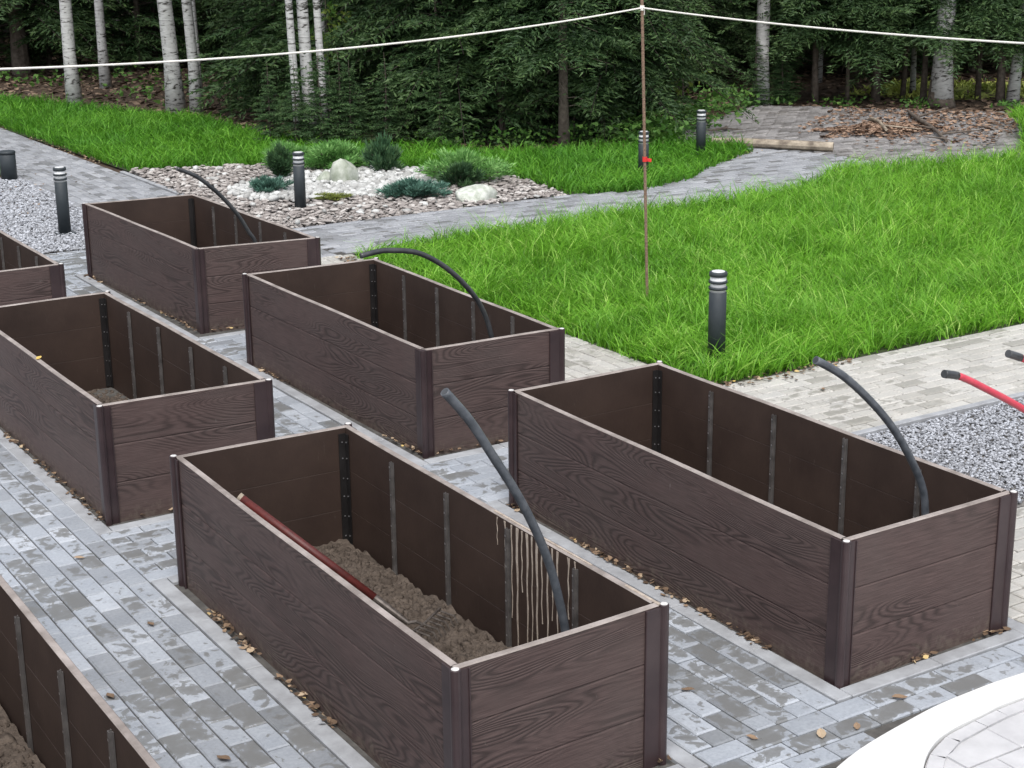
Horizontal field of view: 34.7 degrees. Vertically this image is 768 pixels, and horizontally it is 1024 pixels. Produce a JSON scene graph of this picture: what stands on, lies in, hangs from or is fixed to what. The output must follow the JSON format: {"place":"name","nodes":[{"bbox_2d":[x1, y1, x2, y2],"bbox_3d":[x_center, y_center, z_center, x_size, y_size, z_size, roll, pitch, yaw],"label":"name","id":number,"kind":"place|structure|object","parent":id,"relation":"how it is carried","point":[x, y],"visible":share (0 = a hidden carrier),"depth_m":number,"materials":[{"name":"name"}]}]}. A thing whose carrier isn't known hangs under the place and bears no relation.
{"place":"outdoors","nodes":[
{"label":"outdoors","id":0,"kind":"place"},
{"bbox_2d":[0,92,754,194],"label":"rough grass","id":1,"kind":"structure","parent":0,"point":[92,128],"depth_m":20.04,"materials":[{"name":"green plant"}]},
{"bbox_2d":[331,117,610,151],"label":"undergrowth","id":2,"kind":"object","parent":1,"relation":"on","point":[498,141],"visible":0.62,"depth_m":20.57,"materials":[{"name":"green plant"}]},
{"bbox_2d":[0,105,1023,767],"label":"paving","id":3,"kind":"structure","parent":0,"point":[730,701],"depth_m":7.70,"materials":[{"name":"grey stone"}]},
{"bbox_2d":[0,230,66,305],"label":"planter box","id":4,"kind":"object","parent":3,"relation":"on","point":[28,274],"visible":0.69,"depth_m":11.22,"materials":[{"name":"brown wood"}]},
{"bbox_2d":[0,575,160,767],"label":"planter box","id":5,"kind":"object","parent":3,"relation":"on","point":[58,710],"visible":0.94,"depth_m":5.55,"materials":[{"name":"brown wood"}]},
{"bbox_2d":[0,705,45,767],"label":"soil","id":6,"kind":"structure","parent":5,"relation":"in","point":[16,751],"depth_m":5.87,"materials":[{"name":"brown soil"}]},
{"bbox_2d":[0,290,274,525],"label":"planter box","id":7,"kind":"object","parent":3,"relation":"on","point":[184,393],"visible":0.91,"depth_m":8.82,"materials":[{"name":"brown wood"}]},
{"bbox_2d":[82,193,320,333],"bbox_3d":[-2.471,-0.975,12.849,0.995,0.644,2.445,-11,19,-31],"label":"planter box","id":8,"kind":"object","parent":3,"relation":"on","point":[190,259],"visible":0.87,"depth_m":12.52,"materials":[{"name":"brown wood"}]},
{"bbox_2d":[242,257,564,458],"bbox_3d":[-0.728,-0.221,10.235,0.990,0.644,2.428,-11,19,-31],"label":"planter box","id":9,"kind":"object","parent":3,"relation":"on","point":[382,347],"visible":0.92,"depth_m":9.88,"materials":[{"name":"brown wood"}]},
{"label":"soil","id":10,"kind":"object","parent":9,"relation":"in","visible":0},
{"bbox_2d":[359,248,493,337],"bbox_3d":[-0.456,-0.285,9.474,0.902,1.093,0.031,-11,19,-31],"label":"bent pipe","id":11,"kind":"object","parent":10,"relation":"on","point":[458,278],"visible":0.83,"depth_m":9.38,"materials":[{"name":"black plastic"}]},
{"bbox_2d":[169,422,668,767],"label":"planter box","id":12,"kind":"object","parent":3,"relation":"on","point":[382,687],"visible":0.92,"depth_m":6.28,"materials":[{"name":"brown wood"}]},
{"bbox_2d":[313,539,511,663],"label":"soil","id":13,"kind":"structure","parent":12,"relation":"in","point":[462,640],"depth_m":7.06,"materials":[{"name":"brown soil"}]},
{"bbox_2d":[237,493,457,643],"bbox_3d":[-0.686,0.728,6.837,0.880,0.554,0.306,7,18,23],"label":"rake","id":14,"kind":"object","parent":13,"relation":"on","point":[317,554],"visible":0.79,"depth_m":6.77,"materials":[{"name":"metal"}]},
{"bbox_2d":[441,388,569,631],"bbox_3d":[-0.002,0.643,5.790,0.536,1.394,0.033,-11,19,-31],"label":"bent pipe","id":15,"kind":"object","parent":13,"relation":"on","point":[456,404],"visible":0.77,"depth_m":5.72,"materials":[{"name":"black plastic"}]},
{"bbox_2d":[1,126,1010,762],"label":"leaf litter","id":16,"kind":"object","parent":3,"relation":"on","point":[331,720],"visible":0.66,"depth_m":7.47,"materials":[{"name":"brown plant"}]},
{"bbox_2d":[508,361,1017,688],"bbox_3d":[1.034,0.546,7.577,0.987,0.644,2.459,-11,19,-31],"label":"planter box","id":17,"kind":"object","parent":3,"relation":"on","point":[829,554],"visible":0.98,"depth_m":7.22,"materials":[{"name":"brown wood"}]},
{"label":"soil","id":18,"kind":"object","parent":17,"relation":"in","visible":0},
{"bbox_2d":[812,356,928,515],"bbox_3d":[1.493,0.424,6.774,0.717,1.225,0.033,-11,19,-31],"label":"bent pipe","id":19,"kind":"object","parent":18,"relation":"on","point":[863,394],"visible":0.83,"depth_m":6.71,"materials":[{"name":"black plastic"}]},
{"bbox_2d":[711,138,833,151],"bbox_3d":[3.193,-2.947,20.145,1.520,0.117,0.135,6,18,21],"label":"log","id":20,"kind":"object","parent":3,"relation":"on","point":[796,145],"visible":0.85,"depth_m":20.02,"materials":[{"name":"beige wood"}]},
{"bbox_2d":[811,120,954,137],"bbox_3d":[4.885,-3.396,21.658,2.361,0.078,1.358,-11,19,-31],"label":"leaf heap","id":21,"kind":"object","parent":3,"relation":"on","point":[872,127],"visible":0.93,"depth_m":21.48,"materials":[{"name":"brown plant"}]},
{"bbox_2d":[797,106,1017,150],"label":"terrace leaves","id":22,"kind":"object","parent":3,"relation":"on","point":[979,115],"visible":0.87,"depth_m":22.45,"materials":[{"name":"orange plant"}]},
{"bbox_2d":[837,673,1023,767],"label":"white kerb","id":23,"kind":"structure","parent":3,"relation":"on","point":[915,741],"depth_m":6.07,"materials":[{"name":"paint"}]},
{"bbox_2d":[941,370,1023,412],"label":"red pipe","id":24,"kind":"object","parent":3,"relation":"on","point":[977,384],"visible":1,"depth_m":6.98,"materials":[{"name":"plastic"}]},
{"bbox_2d":[0,11,1023,507],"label":"ground","id":25,"kind":"structure","parent":0,"point":[800,67],"depth_m":27.02,"materials":[{"name":"brown soil"}]},
{"bbox_2d":[0,176,84,253],"bbox_3d":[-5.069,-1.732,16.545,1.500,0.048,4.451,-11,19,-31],"label":"gravel","id":26,"kind":"structure","parent":25,"relation":"on","point":[47,209],"depth_m":16.16,"materials":[{"name":"grey gravel"}]},
{"bbox_2d":[53,166,75,235],"bbox_3d":[-4.221,-1.722,15.386,0.170,0.633,0.170,-11,19,-31],"label":"bollard light","id":27,"kind":"object","parent":26,"relation":"on","point":[62,199],"visible":1,"depth_m":15.34,"materials":[{"name":"paint"}]},
{"bbox_2d":[0,0,96,66],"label":"spruce tree","id":28,"kind":"object","parent":25,"relation":"on","point":[47,59],"visible":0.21,"depth_m":31.52,"materials":[{"name":"green plant"}]},
{"bbox_2d":[59,0,83,106],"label":"birch tree","id":29,"kind":"object","parent":25,"relation":"on","point":[72,83],"visible":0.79,"depth_m":25.07,"materials":[{"name":"white plant"}]},
{"bbox_2d":[0,0,161,74],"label":"spruce tree","id":30,"kind":"object","parent":25,"relation":"on","point":[13,17],"visible":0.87,"depth_m":29.63,"materials":[{"name":"green plant"}]},
{"bbox_2d":[94,0,112,88],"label":"birch tree","id":31,"kind":"object","parent":25,"relation":"on","point":[104,71],"visible":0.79,"depth_m":27.75,"materials":[{"name":"white plant"}]},
{"bbox_2d":[0,62,243,105],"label":"undergrowth","id":32,"kind":"object","parent":25,"relation":"on","point":[115,75],"visible":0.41,"depth_m":28.01,"materials":[{"name":"green plant"}]},
{"bbox_2d":[73,0,217,72],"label":"spruce tree","id":33,"kind":"object","parent":25,"relation":"on","point":[139,51],"visible":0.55,"depth_m":30.51,"materials":[{"name":"green plant"}]},
{"bbox_2d":[82,0,219,59],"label":"spruce tree","id":34,"kind":"object","parent":25,"relation":"on","point":[153,13],"visible":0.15,"depth_m":32.31,"materials":[{"name":"green plant"}]},
{"bbox_2d":[157,0,186,113],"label":"birch tree","id":35,"kind":"object","parent":25,"relation":"on","point":[174,92],"visible":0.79,"depth_m":24.25,"materials":[{"name":"white plant"}]},
{"bbox_2d":[181,0,203,113],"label":"birch tree","id":36,"kind":"object","parent":25,"relation":"on","point":[191,45],"visible":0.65,"depth_m":24.19,"materials":[{"name":"white plant"}]},
{"bbox_2d":[157,0,259,73],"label":"spruce tree","id":37,"kind":"object","parent":25,"relation":"on","point":[223,39],"visible":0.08,"depth_m":30.54,"materials":[{"name":"green plant"}]},
{"bbox_2d":[199,0,297,116],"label":"spruce tree","id":38,"kind":"object","parent":25,"relation":"on","point":[249,15],"visible":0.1,"depth_m":23.87,"materials":[{"name":"green plant"}]},
{"bbox_2d":[183,0,341,120],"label":"spruce tree","id":39,"kind":"object","parent":25,"relation":"on","point":[247,41],"visible":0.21,"depth_m":23.43,"materials":[{"name":"green plant"}]},
{"bbox_2d":[249,69,291,144],"bbox_3d":[-3.089,-3.528,20.855,0.553,1.117,0.594,1,17,6],"label":"spruce tree","id":40,"kind":"object","parent":25,"relation":"on","point":[271,123],"visible":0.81,"depth_m":20.81,"materials":[{"name":"green plant"}]},
{"bbox_2d":[172,0,396,123],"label":"spruce tree","id":41,"kind":"object","parent":25,"relation":"on","point":[279,46],"visible":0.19,"depth_m":22.85,"materials":[{"name":"green plant"}]},
{"bbox_2d":[285,0,302,140],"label":"birch tree","id":42,"kind":"object","parent":25,"relation":"on","point":[290,27],"visible":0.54,"depth_m":20.73,"materials":[{"name":"white plant"}]},
{"bbox_2d":[273,60,317,142],"bbox_3d":[-2.726,-3.519,20.606,0.615,1.241,0.660,-3,17,-8],"label":"spruce tree","id":43,"kind":"object","parent":25,"relation":"on","point":[295,115],"visible":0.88,"depth_m":20.55,"materials":[{"name":"green plant"}]},
{"bbox_2d":[225,0,383,121],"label":"spruce tree","id":44,"kind":"object","parent":25,"relation":"on","point":[266,2],"visible":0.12,"depth_m":22.71,"materials":[{"name":"green plant"}]},
{"bbox_2d":[296,0,319,138],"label":"birch tree","id":45,"kind":"object","parent":25,"relation":"on","point":[303,26],"visible":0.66,"depth_m":20.88,"materials":[{"name":"white plant"}]},
{"bbox_2d":[254,0,365,118],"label":"spruce tree","id":46,"kind":"object","parent":25,"relation":"on","point":[280,73],"visible":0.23,"depth_m":22.65,"materials":[{"name":"green plant"}]},
{"bbox_2d":[288,52,350,144],"bbox_3d":[-2.407,-3.582,20.602,0.802,1.365,0.748,-9,19,-27],"label":"spruce tree","id":47,"kind":"object","parent":25,"relation":"on","point":[321,120],"visible":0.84,"depth_m":20.52,"materials":[{"name":"green plant"}]},
{"bbox_2d":[313,0,328,138],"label":"birch tree","id":48,"kind":"object","parent":25,"relation":"on","point":[317,26],"visible":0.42,"depth_m":20.85,"materials":[{"name":"white plant"}]},
{"bbox_2d":[314,54,368,141],"bbox_3d":[-2.188,-3.582,20.697,0.722,1.303,0.672,8,19,28],"label":"spruce tree","id":49,"kind":"object","parent":25,"relation":"on","point":[337,96],"visible":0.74,"depth_m":20.62,"materials":[{"name":"green plant"}]},
{"bbox_2d":[129,163,566,228],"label":"pebbles","id":50,"kind":"object","parent":25,"relation":"on","point":[339,212],"visible":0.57,"depth_m":16.94,"materials":[{"name":"beige gravel"}]},
{"bbox_2d":[265,143,292,176],"bbox_3d":[-2.582,-2.472,18.214,0.350,0.468,0.449,-11,19,-31],"label":"rounded shrub","id":51,"kind":"object","parent":50,"relation":"on","point":[279,161],"visible":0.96,"depth_m":18.14,"materials":[{"name":"green plant"}]},
{"bbox_2d":[291,151,305,207],"bbox_3d":[-2.138,-2.042,16.482,0.170,0.583,0.170,-11,19,-31],"label":"bollard light","id":52,"kind":"object","parent":50,"relation":"on","point":[298,159],"visible":0.99,"depth_m":16.43,"materials":[{"name":"paint"}]},
{"bbox_2d":[302,138,369,169],"bbox_3d":[-2.000,-2.631,18.865,1.004,0.396,0.820,1,17,6],"label":"spreading shrub","id":53,"kind":"object","parent":50,"relation":"on","point":[327,154],"visible":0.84,"depth_m":18.80,"materials":[{"name":"green plant"}]},
{"bbox_2d":[150,164,539,224],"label":"white pebbles","id":54,"kind":"object","parent":50,"relation":"on","point":[370,178],"visible":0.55,"depth_m":17.54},
{"bbox_2d":[359,129,407,171],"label":"dwarf pine","id":55,"kind":"object","parent":50,"relation":"on","point":[381,152],"visible":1,"depth_m":18.53,"materials":[{"name":"green plant"}]},
{"bbox_2d":[372,176,452,198],"bbox_3d":[-1.032,-2.028,17.021,0.848,0.267,0.614,-2,17,-5],"label":"juniper shrub","id":56,"kind":"object","parent":50,"relation":"on","point":[414,188],"visible":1,"depth_m":16.98,"materials":[{"name":"green plant"}]},
{"bbox_2d":[434,159,485,188],"bbox_3d":[-0.544,-2.257,17.619,0.662,0.354,0.452,14,22,41],"label":"juniper shrub","id":57,"kind":"object","parent":50,"relation":"on","point":[464,174],"visible":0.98,"depth_m":17.54,"materials":[{"name":"green plant"}]},
{"bbox_2d":[414,147,516,181],"bbox_3d":[-0.489,-2.393,17.951,1.154,0.428,1.069,5,17,18],"label":"juniper shrub","id":58,"kind":"object","parent":50,"relation":"on","point":[492,169],"visible":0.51,"depth_m":17.86,"materials":[{"name":"green plant"}]},
{"bbox_2d":[455,184,497,204],"bbox_3d":[-0.362,-1.932,16.946,0.475,0.247,0.336,-11,19,-31],"label":"boulder","id":59,"kind":"object","parent":50,"relation":"on","point":[476,192],"visible":0.71,"depth_m":16.83,"materials":[{"name":"white stone"}]},
{"bbox_2d":[322,61,377,145],"bbox_3d":[-2.046,-3.515,20.670,0.671,1.179,0.720,8,19,28],"label":"spruce tree","id":60,"kind":"object","parent":25,"relation":"on","point":[351,106],"visible":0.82,"depth_m":20.64,"materials":[{"name":"green plant"}]},
{"bbox_2d":[279,0,428,134],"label":"spruce tree","id":61,"kind":"object","parent":25,"relation":"on","point":[354,8],"visible":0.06,"depth_m":22.05,"materials":[{"name":"green plant"}]},
{"bbox_2d":[363,58,413,145],"bbox_3d":[-1.601,-3.565,20.721,0.656,1.241,0.704,-11,20,-32],"label":"spruce tree","id":62,"kind":"object","parent":25,"relation":"on","point":[386,124],"visible":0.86,"depth_m":20.68,"materials":[{"name":"green plant"}]},
{"bbox_2d":[285,0,555,143],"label":"spruce tree","id":63,"kind":"object","parent":25,"relation":"on","point":[376,30],"visible":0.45,"depth_m":20.89,"materials":[{"name":"green plant"}]},
{"bbox_2d":[333,0,517,136],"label":"spruce tree","id":64,"kind":"object","parent":25,"relation":"on","point":[372,66],"visible":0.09,"depth_m":21.72,"materials":[{"name":"green plant"}]},
{"bbox_2d":[378,0,493,147],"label":"spruce tree","id":65,"kind":"object","parent":25,"relation":"on","point":[419,104],"visible":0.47,"depth_m":20.85,"materials":[{"name":"green plant"}]},
{"bbox_2d":[412,63,467,148],"bbox_3d":[-0.914,-3.469,20.575,0.682,1.117,0.636,-7,18,-22],"label":"spruce tree","id":66,"kind":"object","parent":25,"relation":"on","point":[438,124],"visible":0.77,"depth_m":20.55,"materials":[{"name":"green plant"}]},
{"bbox_2d":[351,0,553,148],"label":"spruce tree","id":67,"kind":"object","parent":25,"relation":"on","point":[416,21],"visible":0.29,"depth_m":20.80,"materials":[{"name":"green plant"}]},
{"bbox_2d":[427,0,557,144],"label":"spruce tree","id":68,"kind":"object","parent":25,"relation":"on","point":[497,87],"visible":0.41,"depth_m":20.79,"materials":[{"name":"green plant"}]},
{"bbox_2d":[413,0,585,136],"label":"spruce tree","id":69,"kind":"object","parent":25,"relation":"on","point":[487,3],"visible":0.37,"depth_m":20.27,"materials":[{"name":"green plant"}]},
{"bbox_2d":[0,171,1023,767],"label":"paving edging","id":70,"kind":"object","parent":25,"relation":"on","point":[334,743],"visible":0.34,"depth_m":7.06,"materials":[{"name":"concrete"}]},
{"bbox_2d":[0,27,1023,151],"bbox_3d":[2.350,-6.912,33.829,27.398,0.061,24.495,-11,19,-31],"label":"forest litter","id":71,"kind":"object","parent":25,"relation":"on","point":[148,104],"visible":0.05,"depth_m":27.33,"materials":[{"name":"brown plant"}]},
{"bbox_2d":[480,0,628,142],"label":"spruce tree","id":72,"kind":"object","parent":25,"relation":"on","point":[556,76],"visible":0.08,"depth_m":20.99,"materials":[{"name":"green plant"}]},
{"bbox_2d":[441,0,681,147],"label":"spruce tree","id":73,"kind":"object","parent":25,"relation":"on","point":[587,38],"visible":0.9,"depth_m":19.76,"materials":[{"name":"green plant"}]},
{"bbox_2d":[506,0,708,144],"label":"spruce tree","id":74,"kind":"object","parent":25,"relation":"on","point":[687,101],"visible":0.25,"depth_m":20.97,"materials":[{"name":"green plant"}]},
{"bbox_2d":[484,0,758,142],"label":"spruce tree","id":75,"kind":"object","parent":25,"relation":"on","point":[653,34],"visible":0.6,"depth_m":20.68,"materials":[{"name":"green plant"}]},
{"bbox_2d":[576,83,765,145],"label":"undergrowth","id":76,"kind":"object","parent":25,"relation":"on","point":[669,123],"visible":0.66,"depth_m":21.31,"materials":[{"name":"green plant"}]},
{"bbox_2d":[662,0,755,91],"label":"spruce tree","id":77,"kind":"object","parent":25,"relation":"on","point":[710,21],"visible":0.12,"depth_m":26.45,"materials":[{"name":"green plant"}]},
{"bbox_2d":[686,0,788,89],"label":"spruce tree","id":78,"kind":"object","parent":25,"relation":"on","point":[741,10],"visible":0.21,"depth_m":27.23,"materials":[{"name":"green plant"}]},
{"bbox_2d":[738,35,775,106],"bbox_3d":[3.647,-4.659,24.438,0.594,1.117,0.554,0,16,2],"label":"spruce tree","id":79,"kind":"object","parent":25,"relation":"on","point":[750,78],"visible":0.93,"depth_m":24.39,"materials":[{"name":"green plant"}]},
{"bbox_2d":[751,0,769,105],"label":"birch tree","id":80,"kind":"object","parent":25,"relation":"on","point":[761,28],"visible":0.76,"depth_m":24.37,"materials":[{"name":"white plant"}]},
{"bbox_2d":[769,48,797,105],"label":"spruce tree","id":81,"kind":"object","parent":25,"relation":"on","point":[781,84],"visible":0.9,"depth_m":24.59,"materials":[{"name":"green plant"}]},
{"bbox_2d":[718,0,905,104],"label":"spruce tree","id":82,"kind":"object","parent":25,"relation":"on","point":[814,57],"visible":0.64,"depth_m":23.89,"materials":[{"name":"green plant"}]},
{"bbox_2d":[744,0,966,104],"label":"spruce tree","id":83,"kind":"object","parent":25,"relation":"on","point":[816,17],"visible":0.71,"depth_m":23.76,"materials":[{"name":"green plant"}]},
{"bbox_2d":[732,0,998,82],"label":"spruce tree","id":84,"kind":"object","parent":25,"relation":"on","point":[851,69],"visible":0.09,"depth_m":27.47,"materials":[{"name":"green plant"}]},
{"bbox_2d":[770,0,963,101],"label":"spruce tree","id":85,"kind":"object","parent":25,"relation":"on","point":[875,95],"visible":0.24,"depth_m":24.12,"materials":[{"name":"green plant"}]},
{"bbox_2d":[751,94,1022,108],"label":"undergrowth","id":86,"kind":"object","parent":25,"relation":"on","point":[918,104],"visible":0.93,"depth_m":24.15,"materials":[{"name":"green plant"}]},
{"bbox_2d":[828,0,966,98],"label":"spruce tree","id":87,"kind":"object","parent":25,"relation":"on","point":[903,83],"visible":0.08,"depth_m":24.40,"materials":[{"name":"green plant"}]},
{"bbox_2d":[846,0,1023,103],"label":"spruce tree","id":88,"kind":"object","parent":25,"relation":"on","point":[925,28],"visible":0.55,"depth_m":23.70,"materials":[{"name":"green plant"}]},
{"bbox_2d":[853,0,1023,78],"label":"spruce tree","id":89,"kind":"object","parent":25,"relation":"on","point":[993,3],"visible":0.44,"depth_m":23.66,"materials":[{"name":"green plant"}]},
{"bbox_2d":[925,0,955,108],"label":"birch tree","id":90,"kind":"object","parent":25,"relation":"on","point":[941,87],"visible":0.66,"depth_m":24.06,"materials":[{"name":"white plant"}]},
{"bbox_2d":[913,0,1023,103],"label":"spruce tree","id":91,"kind":"object","parent":25,"relation":"on","point":[1000,82],"visible":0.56,"depth_m":23.62,"materials":[{"name":"green plant"}]},
{"bbox_2d":[1005,3,1023,104],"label":"birch tree","id":92,"kind":"object","parent":25,"relation":"on","point":[1014,88],"visible":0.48,"depth_m":24.34,"materials":[{"name":"white plant"}]},
{"bbox_2d":[352,107,1023,383],"bbox_3d":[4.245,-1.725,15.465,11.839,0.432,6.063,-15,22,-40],"label":"grass","id":93,"kind":"structure","parent":0,"point":[602,340],"depth_m":13.51,"materials":[{"name":"green plant"}]},
{"bbox_2d":[640,0,651,298],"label":"steel rod","id":94,"kind":"object","parent":93,"relation":"on","point":[645,159],"visible":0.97,"depth_m":12.24,"materials":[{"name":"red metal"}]},
{"bbox_2d":[0,5,1023,69],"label":"rope","id":95,"kind":"object","parent":94,"relation":"attached to","point":[642,8],"visible":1,"depth_m":9.99,"materials":[{"name":"white fabric"}]},
{"bbox_2d":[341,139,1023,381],"bbox_3d":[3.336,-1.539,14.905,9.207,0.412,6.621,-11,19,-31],"label":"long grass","id":96,"kind":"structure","parent":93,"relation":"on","point":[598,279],"depth_m":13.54,"materials":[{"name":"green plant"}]},
{"bbox_2d":[702,270,727,362],"bbox_3d":[1.354,-0.434,10.821,0.170,0.638,0.170,-11,19,-31],"label":"bollard light","id":97,"kind":"object","parent":93,"relation":"on","point":[717,286],"visible":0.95,"depth_m":10.76,"materials":[{"name":"paint"}]},
{"bbox_2d":[841,81,1023,99],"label":"clearing","id":98,"kind":"structure","parent":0,"point":[983,93],"depth_m":25.86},
{"bbox_2d":[850,74,1023,98],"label":"meadow grass","id":99,"kind":"structure","parent":98,"relation":"on","point":[897,88],"depth_m":26.05,"materials":[{"name":"green plant"}]},
{"bbox_2d":[864,397,1023,507],"bbox_3d":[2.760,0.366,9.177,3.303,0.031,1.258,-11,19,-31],"label":"gravel","id":100,"kind":"structure","parent":0,"point":[996,433],"depth_m":9.29,"materials":[{"name":"grey gravel"}]},
{"bbox_2d":[925,700,1023,767],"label":"pale paving","id":101,"kind":"structure","parent":0,"point":[994,739],"depth_m":5.98,"materials":[{"name":"white stone"}]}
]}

